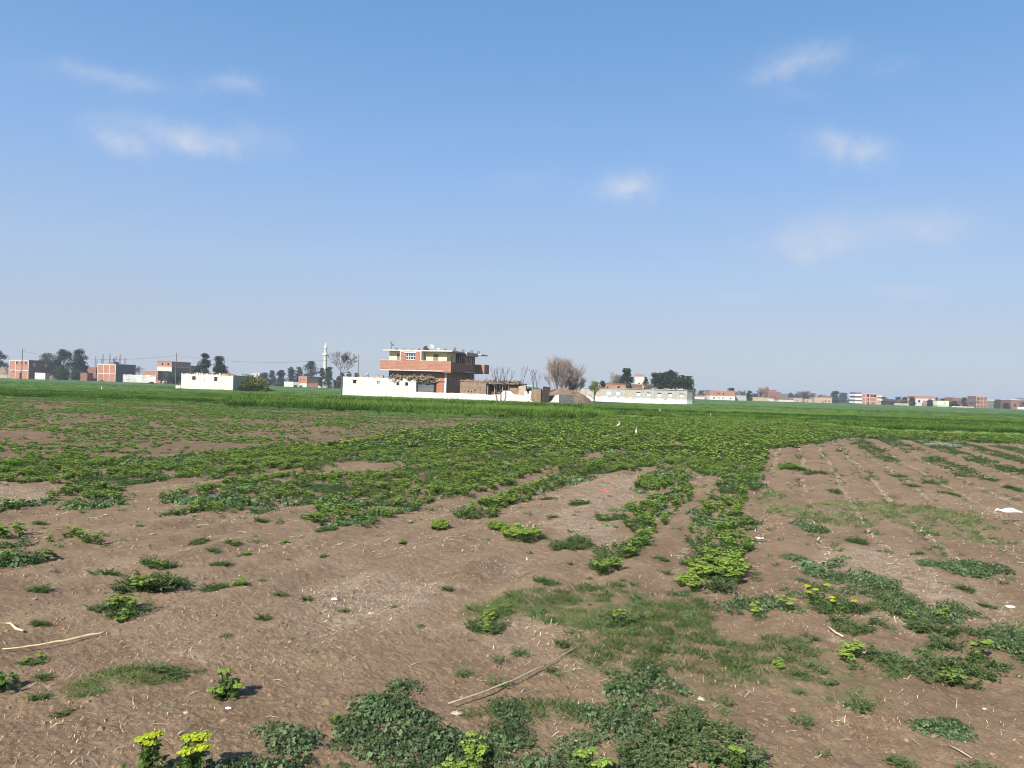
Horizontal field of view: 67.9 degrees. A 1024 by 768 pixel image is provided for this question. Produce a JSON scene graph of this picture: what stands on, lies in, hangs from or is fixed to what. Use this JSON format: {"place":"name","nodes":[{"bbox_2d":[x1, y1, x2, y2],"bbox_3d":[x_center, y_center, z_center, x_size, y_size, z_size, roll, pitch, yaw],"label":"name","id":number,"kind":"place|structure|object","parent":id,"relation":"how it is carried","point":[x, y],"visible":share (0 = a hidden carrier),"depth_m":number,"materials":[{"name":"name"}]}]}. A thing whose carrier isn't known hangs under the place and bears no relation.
{"place":"outdoors","nodes":[
{"label":"outdoors","id":0,"kind":"place"},
{"bbox_2d":[0,377,1023,767],"bbox_3d":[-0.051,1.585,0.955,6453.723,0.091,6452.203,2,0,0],"label":"ground","id":1,"kind":"structure","parent":0,"point":[438,663],"depth_m":5.40,"materials":[{"name":"soil"}]},
{"bbox_2d":[0,669,23,689],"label":"spurge plant","id":2,"kind":"object","parent":1,"relation":"on","point":[4,683],"visible":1,"depth_m":3.83,"materials":[{"name":"green plant"}]},
{"bbox_2d":[10,651,50,666],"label":"weed clump","id":3,"kind":"object","parent":1,"relation":"on","point":[29,660],"visible":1,"depth_m":4.16,"materials":[{"name":"green plant"}]},
{"bbox_2d":[9,360,53,378],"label":"brick house","id":4,"kind":"structure","parent":1,"relation":"on","point":[30,368],"depth_m":260.59,"materials":[{"name":"brick"}]},
{"bbox_2d":[20,581,52,592],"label":"weed clump","id":5,"kind":"object","parent":1,"relation":"on","point":[42,588],"visible":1,"depth_m":5.47,"materials":[{"name":"green plant"}]},
{"bbox_2d":[23,689,51,701],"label":"weed clump","id":6,"kind":"object","parent":1,"relation":"on","point":[41,696],"visible":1,"depth_m":3.73,"materials":[{"name":"green plant"}]},
{"bbox_2d":[26,618,51,626],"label":"weed clump","id":7,"kind":"object","parent":1,"relation":"on","point":[38,622],"visible":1,"depth_m":4.77,"materials":[{"name":"green plant"}]},
{"bbox_2d":[32,670,55,681],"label":"weed clump","id":8,"kind":"object","parent":1,"relation":"on","point":[41,677],"visible":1,"depth_m":3.98,"materials":[{"name":"green plant"}]},
{"bbox_2d":[3,631,107,648],"bbox_3d":[-2.691,1.519,4.500,0.541,0.019,0.054,2,-1,-38],"label":"dry cane","id":9,"kind":"object","parent":1,"relation":"on","point":[78,637],"visible":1,"depth_m":4.50,"materials":[{"name":"beige plant"}]},
{"bbox_2d":[52,365,70,379],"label":"green bush","id":10,"kind":"object","parent":1,"relation":"on","point":[63,373],"visible":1,"depth_m":257.48,"materials":[{"name":"green plant"}]},
{"bbox_2d":[53,349,74,375],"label":"dark tree","id":11,"kind":"object","parent":1,"relation":"on","point":[64,354],"visible":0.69,"depth_m":279.00,"materials":[{"name":"green plant"}]},
{"bbox_2d":[68,369,81,379],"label":"dusty bush","id":12,"kind":"object","parent":1,"relation":"on","point":[75,374],"visible":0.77,"depth_m":255.14,"materials":[{"name":"green plant"}]},
{"bbox_2d":[69,348,88,372],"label":"dark tree","id":13,"kind":"object","parent":1,"relation":"on","point":[78,364],"visible":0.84,"depth_m":282.56,"materials":[{"name":"green plant"}]},
{"bbox_2d":[80,373,92,380],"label":"mud wall","id":14,"kind":"structure","parent":1,"relation":"on","point":[86,376],"depth_m":249.96,"materials":[{"name":"brick"}]},
{"bbox_2d":[97,354,135,381],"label":"brick house","id":15,"kind":"structure","parent":1,"relation":"on","point":[113,371],"depth_m":256.84,"materials":[{"name":"brick"}]},
{"bbox_2d":[83,595,157,622],"bbox_3d":[-2.640,1.499,5.092,0.442,0.121,0.418,2,0,0],"label":"weed clump","id":16,"kind":"object","parent":1,"relation":"on","point":[125,606],"visible":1,"depth_m":5.11,"materials":[{"name":"green plant"}]},
{"bbox_2d":[123,374,156,382],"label":"mud wall","id":17,"kind":"structure","parent":1,"relation":"on","point":[139,378],"depth_m":244.89,"materials":[{"name":"white paint"}]},
{"bbox_2d":[122,729,172,767],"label":"spurge plant","id":18,"kind":"object","parent":1,"relation":"on","point":[149,741],"visible":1,"depth_m":3.03,"materials":[{"name":"green plant"}]},
{"bbox_2d":[104,567,196,594],"bbox_3d":[-2.691,1.465,5.671,0.666,0.150,0.407,2,-1,-36],"label":"weed clump","id":19,"kind":"object","parent":1,"relation":"on","point":[165,581],"visible":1,"depth_m":5.61,"materials":[{"name":"green plant"}]},
{"bbox_2d":[142,370,170,382],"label":"brick house","id":20,"kind":"structure","parent":1,"relation":"on","point":[159,374],"depth_m":261.67,"materials":[{"name":"brick"}]},
{"bbox_2d":[138,554,178,568],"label":"weed clump","id":21,"kind":"object","parent":1,"relation":"on","point":[155,562],"visible":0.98,"depth_m":6.36,"materials":[{"name":"green plant"}]},
{"bbox_2d":[142,661,189,678],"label":"weed clump","id":22,"kind":"object","parent":1,"relation":"on","point":[159,667],"visible":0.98,"depth_m":4.10,"materials":[{"name":"green plant"}]},
{"bbox_2d":[162,372,180,383],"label":"green bush","id":23,"kind":"object","parent":1,"relation":"on","point":[169,375],"visible":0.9,"depth_m":239.36,"materials":[{"name":"green plant"}]},
{"bbox_2d":[157,361,190,382],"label":"brick house","id":24,"kind":"structure","parent":1,"relation":"on","point":[179,368],"depth_m":329.45,"materials":[{"name":"concrete"}]},
{"bbox_2d":[174,730,212,767],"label":"spurge plant","id":25,"kind":"object","parent":1,"relation":"on","point":[194,760],"visible":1,"depth_m":3.03,"materials":[{"name":"yellow plant"}]},
{"bbox_2d":[187,536,208,544],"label":"weed clump","id":26,"kind":"object","parent":1,"relation":"on","point":[197,541],"visible":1,"depth_m":7.48,"materials":[{"name":"green plant"}]},
{"bbox_2d":[197,353,211,372],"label":"casuarina tree","id":27,"kind":"object","parent":1,"relation":"on","point":[205,364],"visible":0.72,"depth_m":214.50,"materials":[{"name":"green plant"}]},
{"bbox_2d":[176,372,248,389],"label":"whitewashed hut","id":28,"kind":"object","parent":1,"relation":"on","point":[218,381],"visible":0.97,"depth_m":119.47,"materials":[{"name":"white paint"}]},
{"bbox_2d":[199,581,229,591],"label":"weed clump","id":29,"kind":"object","parent":1,"relation":"on","point":[212,587],"visible":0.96,"depth_m":5.77,"materials":[{"name":"green plant"}]},
{"bbox_2d":[212,356,225,373],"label":"casuarina tree","id":30,"kind":"object","parent":1,"relation":"on","point":[218,365],"visible":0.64,"depth_m":213.43,"materials":[{"name":"green plant"}]},
{"bbox_2d":[207,558,234,566],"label":"weed clump","id":31,"kind":"object","parent":1,"relation":"on","point":[223,563],"visible":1,"depth_m":6.40,"materials":[{"name":"green plant"}]},
{"bbox_2d":[206,668,243,699],"bbox_3d":[-1.436,1.500,3.820,0.177,0.158,0.211,2,0,0],"label":"spurge plant","id":32,"kind":"object","parent":1,"relation":"on","point":[226,689],"visible":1,"depth_m":3.80,"materials":[{"name":"green plant"}]},
{"bbox_2d":[227,575,247,587],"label":"weed clump","id":33,"kind":"object","parent":1,"relation":"on","point":[241,581],"visible":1,"depth_m":5.76,"materials":[{"name":"green plant"}]},
{"bbox_2d":[236,374,273,391],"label":"spiky bush","id":34,"kind":"object","parent":1,"relation":"on","point":[259,385],"visible":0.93,"depth_m":114.36,"materials":[{"name":"green plant"}]},
{"bbox_2d":[0,396,527,453],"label":"young crop","id":35,"kind":"object","parent":1,"relation":"on","point":[209,413],"visible":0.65,"depth_m":28.43,"materials":[{"name":"green plant"}]},
{"bbox_2d":[273,370,286,385],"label":"conifer","id":36,"kind":"object","parent":1,"relation":"on","point":[280,374],"visible":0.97,"depth_m":344.42,"materials":[{"name":"green plant"}]},
{"bbox_2d":[298,376,320,386],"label":"brick cottage","id":37,"kind":"structure","parent":1,"relation":"on","point":[304,381],"depth_m":333.45,"materials":[{"name":"brick"}]},
{"bbox_2d":[301,361,318,375],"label":"conifer","id":38,"kind":"object","parent":1,"relation":"on","point":[312,370],"visible":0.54,"depth_m":344.39,"materials":[{"name":"green plant"}]},
{"bbox_2d":[313,524,337,532],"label":"weed clump","id":39,"kind":"object","parent":1,"relation":"on","point":[327,528],"visible":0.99,"depth_m":8.17,"materials":[{"name":"green plant"}]},
{"bbox_2d":[322,367,336,387],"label":"dark tree","id":40,"kind":"object","parent":1,"relation":"on","point":[329,372],"visible":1,"depth_m":324.43,"materials":[{"name":"green plant"}]},
{"bbox_2d":[325,712,348,725],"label":"weed clump","id":41,"kind":"object","parent":1,"relation":"on","point":[337,717],"visible":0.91,"depth_m":3.58,"materials":[{"name":"green plant"}]},
{"bbox_2d":[325,351,357,394],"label":"bare tree","id":42,"kind":"object","parent":1,"relation":"on","point":[344,357],"visible":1,"depth_m":111.86,"materials":[{"name":"brown plant"}]},
{"bbox_2d":[342,374,435,397],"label":"white outbuilding","id":43,"kind":"structure","parent":1,"relation":"on","point":[392,385],"depth_m":103.33,"materials":[{"name":"paint"}]},
{"bbox_2d":[416,377,442,392],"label":"grey shed","id":44,"kind":"structure","parent":43,"relation":"attached to","point":[425,386],"depth_m":102.13,"materials":[{"name":"concrete"}]},
{"bbox_2d":[345,689,443,727],"bbox_3d":[-0.576,1.569,3.735,0.505,0.106,0.338,2,0,0],"label":"weed clump","id":45,"kind":"object","parent":1,"relation":"on","point":[398,698],"visible":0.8,"depth_m":3.72,"materials":[{"name":"green plant"}]},
{"bbox_2d":[380,347,488,392],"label":"two storey house","id":46,"kind":"structure","parent":1,"relation":"on","point":[450,369],"depth_m":121.14,"materials":[{"name":"red brick"}]},
{"bbox_2d":[430,518,450,530],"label":"weed clump","id":47,"kind":"object","parent":1,"relation":"on","point":[439,524],"visible":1,"depth_m":8.52,"materials":[{"name":"green plant"}]},
{"bbox_2d":[454,666,472,677],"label":"weed clump","id":48,"kind":"object","parent":1,"relation":"on","point":[462,673],"visible":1,"depth_m":4.25,"materials":[{"name":"green plant"}]},
{"bbox_2d":[459,379,486,393],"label":"mud brick building","id":49,"kind":"structure","parent":1,"relation":"on","point":[467,386],"depth_m":110.40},
{"bbox_2d":[416,392,532,401],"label":"white wall","id":50,"kind":"structure","parent":1,"relation":"on","point":[513,397],"depth_m":100.04,"materials":[{"name":"white paint"}]},
{"bbox_2d":[463,605,507,633],"bbox_3d":[-0.180,1.576,5.083,0.304,0.119,0.353,2,0,0],"label":"weed clump","id":51,"kind":"object","parent":1,"relation":"on","point":[487,624],"visible":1,"depth_m":5.06,"materials":[{"name":"green plant"}]},
{"bbox_2d":[485,519,510,530],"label":"weed clump","id":52,"kind":"object","parent":1,"relation":"on","point":[495,525],"visible":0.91,"depth_m":8.59,"materials":[{"name":"green plant"}]},
{"bbox_2d":[489,603,512,615],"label":"weed clump","id":53,"kind":"object","parent":1,"relation":"on","point":[506,610],"visible":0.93,"depth_m":5.40,"materials":[{"name":"green plant"}]},
{"bbox_2d":[492,367,513,400],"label":"bare sapling","id":54,"kind":"object","parent":1,"relation":"on","point":[500,383],"visible":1,"depth_m":93.45,"materials":[{"name":"brown plant"}]},
{"bbox_2d":[484,378,526,394],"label":"open shed","id":55,"kind":"structure","parent":1,"relation":"on","point":[512,388],"depth_m":106.36,"materials":[{"name":"brick"}]},
{"bbox_2d":[0,417,1023,767],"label":"straw litter","id":56,"kind":"object","parent":1,"relation":"on","point":[546,589],"visible":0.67,"depth_m":6.50,"materials":[{"name":"beige plant"}]},
{"bbox_2d":[0,415,1023,592],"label":"weed cover","id":57,"kind":"object","parent":1,"relation":"on","point":[728,434],"visible":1,"depth_m":13.59,"materials":[{"name":"green plant"}]},
{"bbox_2d":[0,431,1023,767],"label":"seedling cover","id":58,"kind":"object","parent":1,"relation":"on","point":[800,647],"visible":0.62,"depth_m":6.78,"materials":[{"name":"green plant"}]},
{"bbox_2d":[448,645,579,703],"bbox_3d":[0.074,1.610,4.245,0.060,0.013,1.192,1,-1,39],"label":"dry stalk","id":59,"kind":"object","parent":1,"relation":"on","point":[494,687],"visible":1,"depth_m":4.07,"materials":[{"name":"beige plant"}]},
{"bbox_2d":[501,522,546,542],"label":"weed clump","id":60,"kind":"object","parent":1,"relation":"on","point":[517,532],"visible":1,"depth_m":7.98,"materials":[{"name":"green plant"}]},
{"bbox_2d":[531,389,541,401],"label":"mud wall","id":61,"kind":"structure","parent":1,"relation":"on","point":[536,395],"depth_m":100.89,"materials":[{"name":"brick"}]},
{"bbox_2d":[61,487,1021,731],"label":"grass","id":62,"kind":"structure","parent":1,"relation":"on","point":[617,641],"depth_m":4.98,"materials":[{"name":"green plant"}]},
{"bbox_2d":[541,386,549,402],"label":"leaning door","id":63,"kind":"structure","parent":1,"relation":"on","point":[545,393],"depth_m":99.99,"materials":[{"name":"brown wood"}]},
{"bbox_2d":[532,575,562,585],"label":"weed clump","id":64,"kind":"object","parent":1,"relation":"on","point":[545,581],"visible":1,"depth_m":6.16,"materials":[{"name":"green plant"}]},
{"bbox_2d":[544,355,586,390],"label":"bare tree","id":65,"kind":"object","parent":1,"relation":"on","point":[559,372],"visible":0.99,"depth_m":111.13,"materials":[{"name":"brown plant"}]},
{"bbox_2d":[541,388,591,403],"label":"earth mound","id":66,"kind":"object","parent":1,"relation":"on","point":[579,397],"visible":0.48,"depth_m":101.90,"materials":[{"name":"brown soil"}]},
{"bbox_2d":[559,394,573,402],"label":"grey wall","id":67,"kind":"structure","parent":1,"relation":"on","point":[566,398],"depth_m":97.38,"materials":[{"name":"grey concrete"}]},
{"bbox_2d":[547,531,593,550],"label":"weed clump","id":68,"kind":"object","parent":1,"relation":"on","point":[576,541],"visible":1,"depth_m":7.72,"materials":[{"name":"green plant"}]},
{"bbox_2d":[564,373,586,391],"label":"bare tree","id":69,"kind":"object","parent":1,"relation":"on","point":[574,387],"visible":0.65,"depth_m":113.22,"materials":[{"name":"brown plant"}]},
{"bbox_2d":[568,498,591,505],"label":"weed clump","id":70,"kind":"object","parent":1,"relation":"on","point":[579,502],"visible":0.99,"depth_m":10.66,"materials":[{"name":"green plant"}]},
{"bbox_2d":[570,746,612,767],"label":"spurge plant","id":71,"kind":"object","parent":1,"relation":"on","point":[599,760],"visible":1,"depth_m":3.07,"materials":[{"name":"yellow plant"}]},
{"bbox_2d":[592,510,631,520],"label":"weed clump","id":72,"kind":"object","parent":1,"relation":"on","point":[608,517],"visible":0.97,"depth_m":9.49,"materials":[{"name":"green plant"}]},
{"bbox_2d":[599,383,626,387],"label":"brick house","id":73,"kind":"structure","parent":1,"relation":"on","point":[613,385],"depth_m":171.39,"materials":[{"name":"brick"}]},
{"bbox_2d":[206,555,1023,767],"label":"mallow cover","id":74,"kind":"object","parent":1,"relation":"on","point":[1012,641],"visible":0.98,"depth_m":3.62,"materials":[{"name":"green plant"}]},
{"bbox_2d":[596,607,644,624],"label":"weed clump","id":75,"kind":"object","parent":1,"relation":"on","point":[623,615],"visible":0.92,"depth_m":5.29,"materials":[{"name":"green plant"}]},
{"bbox_2d":[617,368,633,383],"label":"dark tree","id":76,"kind":"object","parent":1,"relation":"on","point":[626,377],"visible":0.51,"depth_m":199.63,"materials":[{"name":"green plant"}]},
{"bbox_2d":[600,671,654,692],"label":"weed clump","id":77,"kind":"object","parent":1,"relation":"on","point":[646,682],"visible":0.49,"depth_m":4.13,"materials":[{"name":"green plant"}]},
{"bbox_2d":[575,387,693,403],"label":"long low building","id":78,"kind":"structure","parent":1,"relation":"on","point":[655,395],"depth_m":136.49,"materials":[{"name":"paint"}]},
{"bbox_2d":[649,372,663,388],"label":"broadleaf tree","id":79,"kind":"object","parent":1,"relation":"on","point":[656,380],"visible":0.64,"depth_m":189.16,"materials":[{"name":"green plant"}]},
{"bbox_2d":[660,369,678,389],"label":"broadleaf tree","id":80,"kind":"object","parent":1,"relation":"on","point":[670,375],"visible":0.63,"depth_m":189.32,"materials":[{"name":"green plant"}]},
{"bbox_2d":[667,377,683,389],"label":"conifer","id":81,"kind":"object","parent":1,"relation":"on","point":[676,381],"visible":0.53,"depth_m":187.44,"materials":[{"name":"green plant"}]},
{"bbox_2d":[682,376,695,400],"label":"conifer","id":82,"kind":"object","parent":1,"relation":"on","point":[688,382],"visible":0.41,"depth_m":187.50,"materials":[{"name":"green plant"}]},
{"bbox_2d":[705,390,734,399],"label":"white house","id":83,"kind":"structure","parent":1,"relation":"on","point":[718,395],"depth_m":345.00,"materials":[{"name":"orange brick"}]},
{"bbox_2d":[710,744,752,767],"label":"spurge plant","id":84,"kind":"object","parent":1,"relation":"on","point":[736,760],"visible":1,"depth_m":3.20,"materials":[{"name":"green plant"}]},
{"bbox_2d":[763,390,778,400],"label":"stepped house","id":85,"kind":"structure","parent":1,"relation":"on","point":[770,395],"depth_m":395.01,"materials":[{"name":"brick"}]},
{"bbox_2d":[775,461,806,470],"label":"weed clump","id":86,"kind":"object","parent":1,"relation":"on","point":[788,466],"visible":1,"depth_m":17.01,"materials":[{"name":"green plant"}]},
{"bbox_2d":[779,553,809,561],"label":"weed clump","id":87,"kind":"object","parent":1,"relation":"on","point":[794,557],"visible":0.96,"depth_m":7.42,"materials":[{"name":"green plant"}]},
{"bbox_2d":[788,519,830,533],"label":"weed clump","id":88,"kind":"object","parent":1,"relation":"on","point":[807,526],"visible":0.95,"depth_m":9.31,"materials":[{"name":"green plant"}]},
{"bbox_2d":[804,583,831,605],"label":"spurge plant","id":89,"kind":"object","parent":1,"relation":"on","point":[816,596],"visible":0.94,"depth_m":5.85,"materials":[{"name":"green plant"}]},
{"bbox_2d":[828,596,857,615],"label":"spurge plant","id":90,"kind":"object","parent":1,"relation":"on","point":[836,606],"visible":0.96,"depth_m":5.68,"materials":[{"name":"green plant"}]},
{"bbox_2d":[842,535,870,544],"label":"weed clump","id":91,"kind":"object","parent":1,"relation":"on","point":[858,540],"visible":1,"depth_m":8.36,"materials":[{"name":"green plant"}]},
{"bbox_2d":[849,392,881,404],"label":"apartment block","id":92,"kind":"structure","parent":1,"relation":"on","point":[864,398],"depth_m":400.02,"materials":[{"name":"pink brick"}]},
{"bbox_2d":[882,753,921,767],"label":"weed clump","id":93,"kind":"object","parent":1,"relation":"on","point":[898,762],"visible":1,"depth_m":3.37,"materials":[{"name":"green plant"}]},
{"bbox_2d":[907,396,934,405],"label":"pale house","id":94,"kind":"structure","parent":1,"relation":"on","point":[919,400],"depth_m":405.01,"materials":[{"name":"paint"}]},
{"bbox_2d":[915,558,958,571],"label":"weed clump","id":95,"kind":"object","parent":1,"relation":"on","point":[927,563],"visible":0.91,"depth_m":7.26,"materials":[{"name":"green plant"}]},
{"bbox_2d":[930,400,948,406],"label":"yellow house","id":96,"kind":"structure","parent":1,"relation":"on","point":[936,403],"depth_m":384.99,"materials":[{"name":"beige paint"}]},
{"bbox_2d":[904,716,978,742],"bbox_3d":[2.122,1.682,3.745,0.350,0.064,0.273,2,0,0],"label":"weed clump","id":97,"kind":"object","parent":1,"relation":"on","point":[952,727],"visible":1,"depth_m":3.72,"materials":[{"name":"green plant"}]},
{"bbox_2d":[924,442,963,447],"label":"silvery plant","id":98,"kind":"object","parent":1,"relation":"on","point":[936,445],"visible":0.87,"depth_m":27.48,"materials":[{"name":"green plant"}]},
{"bbox_2d":[948,581,979,592],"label":"weed clump","id":99,"kind":"object","parent":1,"relation":"on","point":[968,588],"visible":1,"depth_m":6.45,"materials":[{"name":"green plant"}]},
{"bbox_2d":[958,639,993,666],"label":"spurge plant","id":100,"kind":"object","parent":1,"relation":"on","point":[980,655],"visible":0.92,"depth_m":4.64,"materials":[{"name":"green plant"}]},
{"bbox_2d":[967,396,987,407],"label":"brick house","id":101,"kind":"structure","parent":1,"relation":"on","point":[981,402],"depth_m":420.01,"materials":[{"name":"brick"}]},
{"bbox_2d":[939,558,1015,578],"bbox_3d":[4.408,1.742,7.317,0.711,0.142,0.813,2,0,0],"label":"weed clump","id":102,"kind":"object","parent":1,"relation":"on","point":[976,569],"visible":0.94,"depth_m":7.16,"materials":[{"name":"green plant"}]},
{"bbox_2d":[955,756,1003,767],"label":"weed clump","id":103,"kind":"object","parent":1,"relation":"on","point":[976,765],"visible":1,"depth_m":3.35,"materials":[{"name":"green plant"}]},
{"bbox_2d":[1000,399,1022,408],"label":"brick house","id":104,"kind":"structure","parent":1,"relation":"on","point":[1013,404],"depth_m":410.02,"materials":[{"name":"brick"}]},
{"bbox_2d":[0,378,1023,434],"bbox_3d":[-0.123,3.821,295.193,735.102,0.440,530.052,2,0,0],"label":"crop field","id":105,"kind":"structure","parent":0,"point":[868,407],"depth_m":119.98,"materials":[{"name":"green plant"}]},
{"bbox_2d":[0,0,1023,400],"label":"sky","id":106,"kind":"structure","parent":0,"point":[823,197],"materials":[{"name":"blue"}]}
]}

